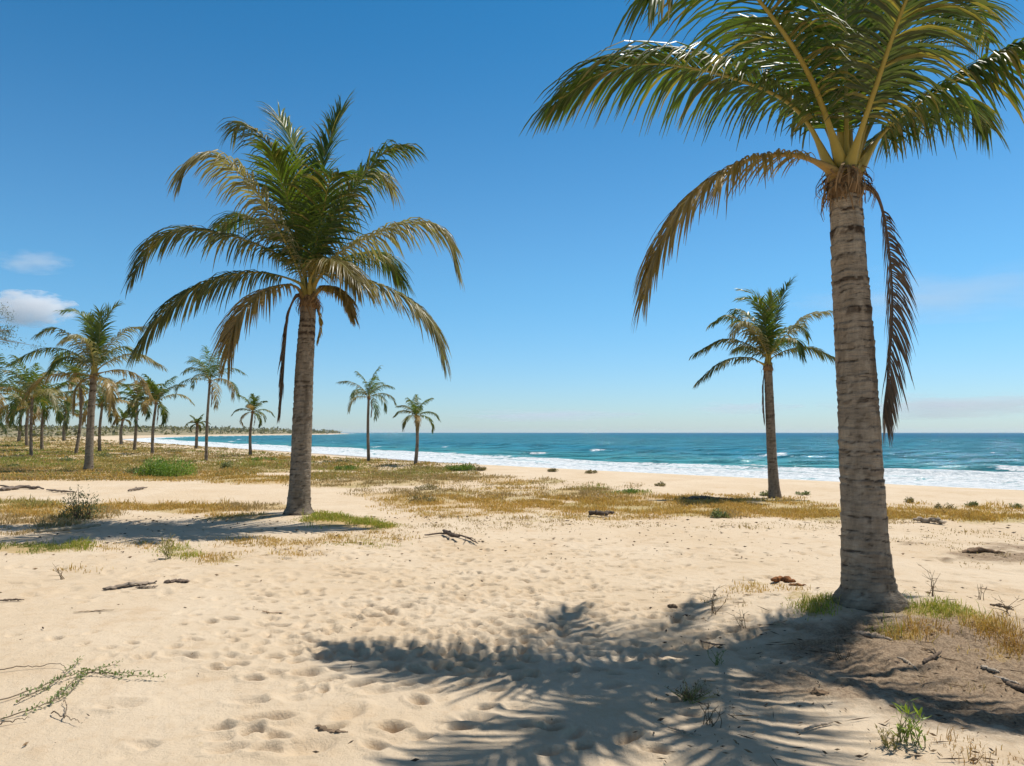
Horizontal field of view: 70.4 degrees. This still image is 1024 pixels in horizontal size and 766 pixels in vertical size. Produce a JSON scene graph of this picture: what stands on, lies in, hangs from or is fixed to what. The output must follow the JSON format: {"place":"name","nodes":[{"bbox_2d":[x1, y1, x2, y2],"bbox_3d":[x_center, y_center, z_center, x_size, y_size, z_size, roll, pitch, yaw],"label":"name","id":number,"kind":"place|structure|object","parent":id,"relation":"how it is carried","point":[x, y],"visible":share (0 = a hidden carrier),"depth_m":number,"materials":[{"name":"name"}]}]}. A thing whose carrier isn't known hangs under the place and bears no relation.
{"place":"outdoors","nodes":[
{"label":"outdoors","id":0,"kind":"place"},
{"bbox_2d":[0,440,998,639],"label":"green grass","id":1,"kind":"structure","parent":0,"point":[340,516],"depth_m":10.12,"materials":[{"name":"green plant"}]},
{"bbox_2d":[0,428,1023,765],"bbox_3d":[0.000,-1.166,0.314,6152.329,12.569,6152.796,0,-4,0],"label":"sand ground","id":2,"kind":"structure","parent":0,"point":[566,628],"depth_m":5.65,"materials":[{"name":"beige sand"}]},
{"bbox_2d":[0,598,23,600],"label":"twig","id":3,"kind":"object","parent":2,"relation":"on","point":[15,599],"visible":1,"depth_m":6.85,"materials":[{"name":"brown wood"}]},
{"bbox_2d":[0,353,38,417],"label":"coconut palm","id":4,"kind":"object","parent":2,"relation":"on","point":[4,393],"visible":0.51,"depth_m":57.46,"materials":[{"name":"green plant"}]},
{"bbox_2d":[0,485,43,490],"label":"driftwood","id":5,"kind":"object","parent":2,"relation":"on","point":[5,488],"visible":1,"depth_m":20.65,"materials":[{"name":"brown wood"}]},
{"bbox_2d":[4,386,40,445],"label":"coconut palm","id":6,"kind":"object","parent":2,"relation":"on","point":[36,414],"visible":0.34,"depth_m":85.47,"materials":[{"name":"green plant"}]},
{"bbox_2d":[0,302,44,374],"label":"leafy tree","id":7,"kind":"object","parent":2,"relation":"on","point":[6,337],"visible":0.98,"depth_m":36.81,"materials":[{"name":"green plant"}]},
{"bbox_2d":[1,380,50,441],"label":"coconut palm","id":8,"kind":"object","parent":2,"relation":"on","point":[8,398],"visible":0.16,"depth_m":131.98,"materials":[{"name":"green plant"}]},
{"bbox_2d":[0,355,88,455],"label":"coconut palm","id":9,"kind":"object","parent":2,"relation":"on","point":[55,399],"visible":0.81,"depth_m":47.04,"materials":[{"name":"green plant"}]},
{"bbox_2d":[11,372,77,449],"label":"coconut palm","id":10,"kind":"object","parent":2,"relation":"on","point":[59,416],"visible":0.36,"depth_m":63.19,"materials":[{"name":"green plant"}]},
{"bbox_2d":[52,564,66,579],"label":"dry plant","id":11,"kind":"object","parent":2,"relation":"on","point":[60,575],"visible":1,"depth_m":7.95,"materials":[{"name":"brown plant"}]},
{"bbox_2d":[46,489,76,492],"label":"branch","id":12,"kind":"object","parent":2,"relation":"on","point":[55,490],"visible":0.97,"depth_m":19.19,"materials":[{"name":"brown wood"}]},
{"bbox_2d":[56,456,76,460],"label":"bush","id":13,"kind":"object","parent":2,"relation":"on","point":[68,459],"visible":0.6,"depth_m":41.75,"materials":[{"name":"green plant"}]},
{"bbox_2d":[34,524,100,532],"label":"branch","id":14,"kind":"object","parent":2,"relation":"on","point":[67,528],"visible":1,"depth_m":11.49,"materials":[{"name":"brown wood"}]},
{"bbox_2d":[50,394,86,440],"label":"coconut palm","id":15,"kind":"object","parent":2,"relation":"on","point":[65,427],"visible":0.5,"depth_m":137.68,"materials":[{"name":"green plant"}]},
{"bbox_2d":[39,353,119,453],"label":"coconut palm","id":16,"kind":"object","parent":2,"relation":"on","point":[80,395],"visible":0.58,"depth_m":51.58,"materials":[{"name":"green plant"}]},
{"bbox_2d":[57,484,106,519],"bbox_3d":[-7.912,2.196,13.351,0.874,0.685,0.844,0,-4,0],"label":"shrub","id":17,"kind":"object","parent":2,"relation":"on","point":[76,515],"visible":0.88,"depth_m":13.30,"materials":[{"name":"green plant"}]},
{"bbox_2d":[0,656,166,724],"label":"creeping vine","id":18,"kind":"object","parent":2,"relation":"on","point":[115,673],"visible":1,"depth_m":4.61,"materials":[{"name":"green plant"}]},
{"bbox_2d":[6,301,167,469],"bbox_3d":[-18.502,0.085,31.768,6.993,7.592,3.717,0,-4,0],"label":"coconut palm","id":19,"kind":"object","parent":2,"relation":"on","point":[93,342],"visible":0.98,"depth_m":31.42,"materials":[{"name":"green plant"}]},
{"bbox_2d":[66,378,136,450],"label":"coconut palm","id":20,"kind":"object","parent":2,"relation":"on","point":[100,402],"visible":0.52,"depth_m":59.64,"materials":[{"name":"green plant"}]},
{"bbox_2d":[94,451,115,456],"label":"bush","id":21,"kind":"object","parent":2,"relation":"on","point":[101,454],"visible":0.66,"depth_m":47.69,"materials":[{"name":"green plant"}]},
{"bbox_2d":[114,407,138,443],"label":"coconut palm","id":22,"kind":"object","parent":2,"relation":"on","point":[123,416],"visible":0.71,"depth_m":99.25,"materials":[{"name":"green plant"}]},
{"bbox_2d":[102,580,156,589],"bbox_3d":[-3.973,2.099,7.546,0.513,0.054,0.120,3,-5,-40],"label":"bark slab","id":23,"kind":"object","parent":2,"relation":"on","point":[126,584],"depth_m":7.51,"materials":[{"name":"brown wood"}]},
{"bbox_2d":[124,466,145,473],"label":"bush","id":24,"kind":"object","parent":2,"relation":"on","point":[133,469],"visible":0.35,"depth_m":27.88,"materials":[{"name":"green plant"}]},
{"bbox_2d":[127,487,147,490],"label":"branch","id":25,"kind":"object","parent":2,"relation":"on","point":[137,488],"visible":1,"depth_m":19.49,"materials":[{"name":"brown wood"}]},
{"bbox_2d":[115,380,164,449],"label":"coconut palm","id":26,"kind":"object","parent":2,"relation":"on","point":[139,392],"visible":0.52,"depth_m":66.33,"materials":[{"name":"green plant"}]},
{"bbox_2d":[135,585,157,587],"bbox_3d":[-3.760,2.099,7.466,0.212,0.028,0.068,0,-4,0],"label":"bark splinter","id":27,"kind":"object","parent":2,"relation":"on","point":[142,586],"visible":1,"depth_m":7.45,"materials":[{"name":"brown wood"}]},
{"bbox_2d":[121,373,194,453],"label":"coconut palm","id":28,"kind":"object","parent":2,"relation":"on","point":[157,394],"visible":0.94,"depth_m":55.01,"materials":[{"name":"green plant"}]},
{"bbox_2d":[133,455,198,476],"bbox_3d":[-12.936,3.121,27.355,2.285,0.885,2.170,0,-4,0],"label":"bush","id":29,"kind":"object","parent":2,"relation":"on","point":[159,468],"visible":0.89,"depth_m":26.99,"materials":[{"name":"green plant"}]},
{"bbox_2d":[158,534,175,558],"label":"grass tuft","id":30,"kind":"object","parent":2,"relation":"on","point":[167,546],"visible":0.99,"depth_m":9.19,"materials":[{"name":"green plant"}]},
{"bbox_2d":[0,424,342,436],"bbox_3d":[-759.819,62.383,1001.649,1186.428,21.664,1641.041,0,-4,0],"label":"scrub","id":31,"kind":"object","parent":2,"relation":"on","point":[176,428],"visible":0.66,"depth_m":671.46,"materials":[{"name":"green plant"}]},
{"bbox_2d":[160,449,185,452],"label":"bush","id":32,"kind":"object","parent":2,"relation":"on","point":[171,450],"visible":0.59,"depth_m":57.65,"materials":[{"name":"green plant"}]},
{"bbox_2d":[164,578,189,582],"bbox_3d":[-3.565,2.120,7.761,0.283,0.044,0.152,0,-4,0],"label":"bark slab","id":33,"kind":"object","parent":2,"relation":"on","point":[180,580],"depth_m":7.73,"materials":[{"name":"brown wood"}]},
{"bbox_2d":[185,414,210,448],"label":"coconut palm","id":34,"kind":"object","parent":2,"relation":"on","point":[198,422],"visible":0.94,"depth_m":71.95,"materials":[{"name":"green plant"}]},
{"bbox_2d":[173,345,248,460],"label":"coconut palm","id":35,"kind":"object","parent":2,"relation":"on","point":[210,373],"visible":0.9,"depth_m":42.86,"materials":[{"name":"green plant"}]},
{"bbox_2d":[218,460,233,467],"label":"bush","id":36,"kind":"object","parent":2,"relation":"on","point":[225,464],"visible":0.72,"depth_m":32.58,"materials":[{"name":"green plant"}]},
{"bbox_2d":[0,436,484,480],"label":"dune grass","id":37,"kind":"structure","parent":2,"relation":"on","point":[229,471],"depth_m":35.83,"materials":[{"name":"green plant"}]},
{"bbox_2d":[231,393,274,454],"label":"coconut palm","id":38,"kind":"object","parent":2,"relation":"on","point":[252,405],"visible":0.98,"depth_m":47.82,"materials":[{"name":"green plant"}]},
{"bbox_2d":[251,456,276,460],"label":"bush","id":39,"kind":"object","parent":2,"relation":"on","point":[259,459],"visible":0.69,"depth_m":41.69,"materials":[{"name":"green plant"}]},
{"bbox_2d":[121,90,464,515],"bbox_3d":[-4.108,-1.707,13.957,6.465,8.552,4.293,0,-4,0],"label":"coconut palm","id":40,"kind":"object","parent":2,"relation":"on","point":[306,248],"visible":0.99,"depth_m":13.47,"materials":[{"name":"green plant"}]},
{"bbox_2d":[315,724,347,732],"bbox_3d":[-0.980,1.861,3.898,0.232,0.025,0.059,-2,-5,31],"label":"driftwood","id":41,"kind":"object","parent":2,"relation":"on","point":[323,727],"visible":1,"depth_m":3.89,"materials":[{"name":"brown wood"}]},
{"bbox_2d":[334,465,356,469],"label":"bush","id":42,"kind":"object","parent":2,"relation":"on","point":[345,467],"visible":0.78,"depth_m":32.12,"materials":[{"name":"green plant"}]},
{"bbox_2d":[336,365,396,460],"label":"coconut palm","id":43,"kind":"object","parent":2,"relation":"on","point":[374,387],"visible":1,"depth_m":40.16,"materials":[{"name":"green plant"}]},
{"bbox_2d":[393,394,439,464],"bbox_3d":[-4.831,2.321,35.770,2.288,3.620,2.371,4,-5,-44],"label":"coconut palm","id":44,"kind":"object","parent":2,"relation":"on","point":[416,409],"visible":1,"depth_m":35.69,"materials":[{"name":"green plant"}]},
{"bbox_2d":[406,493,436,502],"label":"shrub","id":45,"kind":"object","parent":2,"relation":"on","point":[413,497],"visible":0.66,"depth_m":16.80,"materials":[{"name":"brown plant"}]},
{"bbox_2d":[414,483,440,489],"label":"shrub","id":46,"kind":"object","parent":2,"relation":"on","point":[429,486],"visible":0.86,"depth_m":20.58,"materials":[{"name":"brown plant"}]},
{"bbox_2d":[424,532,476,542],"bbox_3d":[-0.812,2.308,10.836,1.114,0.061,0.385,-4,-6,45],"label":"driftwood","id":47,"kind":"object","parent":2,"relation":"on","point":[465,537],"visible":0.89,"depth_m":11.06,"materials":[{"name":"brown wood"}]},
{"bbox_2d":[442,529,459,536],"bbox_3d":[-0.945,2.287,11.045,0.090,0.094,0.687,2,-4,-24],"label":"driftwood","id":48,"kind":"object","parent":2,"relation":"on","point":[449,533],"visible":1,"depth_m":10.98,"materials":[{"name":"brown wood"}]},
{"bbox_2d":[444,463,476,470],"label":"bush","id":49,"kind":"object","parent":2,"relation":"on","point":[465,466],"visible":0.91,"depth_m":31.53,"materials":[{"name":"green plant"}]},
{"bbox_2d":[475,466,486,470],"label":"bush","id":50,"kind":"object","parent":2,"relation":"on","point":[481,468],"visible":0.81,"depth_m":31.71,"materials":[{"name":"green plant"}]},
{"bbox_2d":[0,515,1023,764],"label":"leaf litter","id":51,"kind":"object","parent":2,"relation":"on","point":[712,647],"visible":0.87,"depth_m":5.36,"materials":[{"name":"brown plant"}]},
{"bbox_2d":[547,467,558,471],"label":"bush","id":52,"kind":"object","parent":2,"relation":"on","point":[553,469],"visible":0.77,"depth_m":30.09,"materials":[{"name":"green plant"}]},
{"bbox_2d":[585,469,596,473],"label":"bush","id":53,"kind":"object","parent":2,"relation":"on","point":[590,471],"visible":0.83,"depth_m":28.15,"materials":[{"name":"green plant"}]},
{"bbox_2d":[588,510,614,515],"bbox_3d":[1.746,2.501,13.982,0.532,0.127,0.254,1,-4,-9],"label":"driftwood","id":54,"kind":"object","parent":2,"relation":"on","point":[600,512],"visible":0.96,"depth_m":13.93,"materials":[{"name":"brown wood"}]},
{"bbox_2d":[617,488,639,493],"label":"bush","id":55,"kind":"object","parent":2,"relation":"on","point":[627,491],"visible":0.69,"depth_m":18.97,"materials":[{"name":"green plant"}]},
{"bbox_2d":[654,481,665,485],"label":"bush","id":56,"kind":"object","parent":2,"relation":"on","point":[662,484],"visible":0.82,"depth_m":21.41,"materials":[{"name":"green plant"}]},
{"bbox_2d":[668,726,700,735],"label":"twig","id":57,"kind":"object","parent":2,"relation":"on","point":[685,732],"visible":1,"depth_m":3.84,"materials":[{"name":"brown wood"}]},
{"bbox_2d":[664,679,719,703],"bbox_3d":[1.069,1.847,4.342,0.288,0.123,0.310,0,-4,0],"label":"grass tuft","id":58,"kind":"object","parent":2,"relation":"on","point":[687,695],"visible":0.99,"depth_m":4.32,"materials":[{"name":"green plant"}]},
{"bbox_2d":[682,495,732,499],"bbox_3d":[4.762,2.802,17.660,1.268,0.112,0.646,-1,-4,8],"label":"driftwood","id":59,"kind":"object","parent":2,"relation":"on","point":[700,497],"visible":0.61,"depth_m":17.55,"materials":[{"name":"brown wood"}]},
{"bbox_2d":[697,701,723,727],"bbox_3d":[1.095,1.815,3.977,0.114,0.146,0.124,1,-4,-15],"label":"dry plant","id":60,"kind":"object","parent":2,"relation":"on","point":[708,717],"visible":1,"depth_m":3.99,"materials":[{"name":"brown plant"}]},
{"bbox_2d":[700,640,724,644],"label":"twig","id":61,"kind":"object","parent":2,"relation":"on","point":[710,643],"visible":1,"depth_m":5.38,"materials":[{"name":"brown wood"}]},
{"bbox_2d":[707,650,725,665],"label":"weed","id":62,"kind":"object","parent":2,"relation":"on","point":[717,661],"visible":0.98,"depth_m":4.95,"materials":[{"name":"green plant"}]},
{"bbox_2d":[700,586,736,614],"bbox_3d":[1.766,1.847,6.148,0.356,0.247,0.204,0,-4,0],"label":"dry plant","id":63,"kind":"object","parent":2,"relation":"on","point":[712,607],"visible":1,"depth_m":6.14,"materials":[{"name":"brown plant"}]},
{"bbox_2d":[710,508,730,518],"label":"shrub","id":64,"kind":"object","parent":2,"relation":"on","point":[718,513],"visible":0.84,"depth_m":13.68,"materials":[{"name":"green plant"}]},
{"bbox_2d":[731,609,746,627],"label":"dry plant","id":65,"kind":"object","parent":2,"relation":"on","point":[741,620],"visible":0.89,"depth_m":5.71,"materials":[{"name":"brown plant"}]},
{"bbox_2d":[689,276,834,498],"bbox_3d":[6.541,0.079,18.727,3.982,5.957,2.557,0,-4,0],"label":"coconut palm","id":66,"kind":"object","parent":2,"relation":"on","point":[768,346],"visible":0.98,"depth_m":18.55,"materials":[{"name":"green plant"}]},
{"bbox_2d":[758,490,767,495],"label":"weed","id":67,"kind":"object","parent":2,"relation":"on","point":[765,493],"visible":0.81,"depth_m":19.00,"materials":[{"name":"green plant"}]},
{"bbox_2d":[519,0,1023,612],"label":"coconut palm","id":68,"kind":"object","parent":2,"relation":"on","point":[849,98],"visible":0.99,"depth_m":6.13,"materials":[{"name":"green plant"}]},
{"bbox_2d":[772,621,783,625],"bbox_3d":[2.111,1.909,5.737,0.093,0.051,0.092,-3,-5,40],"label":"pebble","id":69,"kind":"object","parent":2,"relation":"on","point":[777,623],"visible":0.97,"depth_m":5.72,"materials":[{"name":"grey stone"}]},
{"bbox_2d":[770,576,795,582],"bbox_3d":[2.848,2.054,7.576,0.258,0.076,0.161,-3,-5,34],"label":"rotten wood","id":70,"kind":"object","parent":2,"relation":"on","point":[786,579],"visible":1,"depth_m":7.57,"materials":[{"name":"brown wood"}]},
{"bbox_2d":[788,583,805,585],"bbox_3d":[2.873,2.029,7.300,0.171,0.034,0.048,-2,-4,29],"label":"wood splinter","id":71,"kind":"object","parent":2,"relation":"on","point":[794,584],"visible":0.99,"depth_m":7.29,"materials":[{"name":"brown wood"}]},
{"bbox_2d":[795,490,809,494],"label":"weed","id":72,"kind":"object","parent":2,"relation":"on","point":[802,493],"visible":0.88,"depth_m":19.12,"materials":[{"name":"green plant"}]},
{"bbox_2d":[801,722,832,730],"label":"twig","id":73,"kind":"object","parent":2,"relation":"on","point":[815,725],"visible":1,"depth_m":3.91,"materials":[{"name":"grey wood"}]},
{"bbox_2d":[810,687,829,695],"bbox_3d":[1.857,1.884,4.392,0.131,0.067,0.120,0,-4,0],"label":"dirt clod","id":74,"kind":"object","parent":2,"relation":"on","point":[815,691],"visible":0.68,"depth_m":4.37,"materials":[{"name":"beige soil"}]},
{"bbox_2d":[832,643,853,659],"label":"dry plant","id":75,"kind":"object","parent":2,"relation":"on","point":[838,653],"visible":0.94,"depth_m":4.99,"materials":[{"name":"brown plant"}]},
{"bbox_2d":[852,630,892,640],"bbox_3d":[2.657,1.861,5.349,0.084,0.049,0.270,4,-5,-44],"label":"bark slab","id":76,"kind":"object","parent":2,"relation":"on","point":[870,635],"depth_m":5.33,"materials":[{"name":"brown wood"}]},
{"bbox_2d":[874,724,899,749],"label":"grass tuft","id":77,"kind":"object","parent":2,"relation":"on","point":[885,741],"visible":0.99,"depth_m":3.65,"materials":[{"name":"plant"}]},
{"bbox_2d":[897,657,918,669],"bbox_3d":[2.637,1.871,4.841,0.056,0.036,0.213,0,-4,0],"label":"stick","id":78,"kind":"object","parent":2,"relation":"on","point":[904,660],"visible":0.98,"depth_m":4.85,"materials":[{"name":"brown wood"}]},
{"bbox_2d":[904,496,914,502],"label":"shrub","id":79,"kind":"object","parent":2,"relation":"on","point":[909,499],"visible":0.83,"depth_m":16.98,"materials":[{"name":"green plant"}]},
{"bbox_2d":[891,698,929,746],"bbox_3d":[2.023,1.726,3.687,0.198,0.260,0.205,-2,-5,32],"label":"weed","id":80,"kind":"object","parent":2,"relation":"on","point":[900,727],"visible":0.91,"depth_m":3.70,"materials":[{"name":"green plant"}]},
{"bbox_2d":[902,706,930,749],"bbox_3d":[2.048,1.752,3.654,0.103,0.199,0.158,1,-4,-8],"label":"weed","id":81,"kind":"object","parent":2,"relation":"on","point":[913,733],"visible":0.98,"depth_m":3.66,"materials":[{"name":"green plant"}]},
{"bbox_2d":[917,563,938,596],"bbox_3d":[3.767,1.775,6.535,0.171,0.305,0.162,4,-5,-43],"label":"dry plant","id":82,"kind":"object","parent":2,"relation":"on","point":[932,588],"visible":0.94,"depth_m":6.51,"materials":[{"name":"brown plant"}]},
{"bbox_2d":[913,516,946,523],"bbox_3d":[7.343,2.399,12.691,0.210,0.129,0.557,3,-5,-34],"label":"driftwood","id":83,"kind":"object","parent":2,"relation":"on","point":[938,520],"visible":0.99,"depth_m":12.67,"materials":[{"name":"grey wood"}]},
{"bbox_2d":[922,648,941,663],"bbox_3d":[2.832,1.849,4.932,0.292,0.056,0.087,3,-5,-41],"label":"stick","id":84,"kind":"object","parent":2,"relation":"on","point":[932,657],"visible":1,"depth_m":4.91,"materials":[{"name":"brown wood"}]},
{"bbox_2d":[933,503,957,509],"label":"shrub","id":85,"kind":"object","parent":2,"relation":"on","point":[941,507],"visible":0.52,"depth_m":15.36,"materials":[{"name":"green plant"}]},
{"bbox_2d":[964,501,978,506],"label":"shrub","id":86,"kind":"object","parent":2,"relation":"on","point":[972,503],"visible":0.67,"depth_m":16.02,"materials":[{"name":"green plant"}]},
{"bbox_2d":[977,585,985,599],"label":"dry plant","id":87,"kind":"object","parent":2,"relation":"on","point":[979,596],"visible":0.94,"depth_m":6.45,"materials":[{"name":"brown plant"}]},
{"bbox_2d":[961,547,1004,553],"bbox_3d":[6.137,2.193,9.513,0.550,0.083,0.216,0,-4,0],"label":"driftwood","id":88,"kind":"object","parent":2,"relation":"on","point":[976,549],"visible":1,"depth_m":9.48,"materials":[{"name":"brown wood"}]},
{"bbox_2d":[980,665,999,671],"bbox_3d":[3.122,1.868,4.739,0.037,0.030,0.115,3,-5,-36],"label":"stick","id":89,"kind":"object","parent":2,"relation":"on","point":[988,668],"visible":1,"depth_m":4.73,"materials":[{"name":"grey wood"}]},
{"bbox_2d":[990,604,1013,610],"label":"branch","id":90,"kind":"object","parent":2,"relation":"on","point":[998,605],"visible":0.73,"depth_m":6.05,"materials":[{"name":"brown wood"}]},
{"bbox_2d":[991,596,1019,615],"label":"dry plant","id":91,"kind":"object","parent":2,"relation":"on","point":[1007,609],"visible":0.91,"depth_m":5.89,"materials":[{"name":"brown plant"}]},
{"bbox_2d":[993,675,1020,684],"bbox_3d":[3.114,1.870,4.562,0.031,0.027,0.160,2,-5,-31],"label":"stick","id":92,"kind":"object","parent":2,"relation":"on","point":[1007,679],"visible":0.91,"depth_m":4.55,"materials":[{"name":"grey wood"}]},
{"bbox_2d":[1005,681,1023,691],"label":"stick","id":93,"kind":"object","parent":2,"relation":"on","point":[1014,686],"visible":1,"depth_m":4.45,"materials":[{"name":"brown wood"}]},
{"bbox_2d":[1009,503,1022,508],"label":"shrub","id":94,"kind":"object","parent":2,"relation":"on","point":[1012,506],"visible":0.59,"depth_m":15.61,"materials":[{"name":"green plant"}]},
{"bbox_2d":[0,441,1023,765],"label":"dry grass","id":95,"kind":"structure","parent":0,"point":[594,501],"depth_m":15.43,"materials":[{"name":"yellow plant"}]},
{"bbox_2d":[0,0,1023,432],"label":"sky","id":96,"kind":"structure","parent":0,"point":[101,101],"materials":[{"name":"blue"}]},
{"bbox_2d":[124,433,1023,489],"bbox_3d":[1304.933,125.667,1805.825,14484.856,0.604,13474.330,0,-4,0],"label":"sea","id":97,"kind":"structure","parent":0,"point":[981,460],"depth_m":95.73,"materials":[{"name":"liquid"}]},
{"bbox_2d":[668,604,677,607],"bbox_3d":[1.438,2.004,6.510,0.097,0.044,0.085,0,-4,0],"label":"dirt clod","id":98,"kind":"object","parent":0,"point":[672,606],"visible":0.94,"depth_m":6.49,"materials":[{"name":"brown soil"}]}
]}

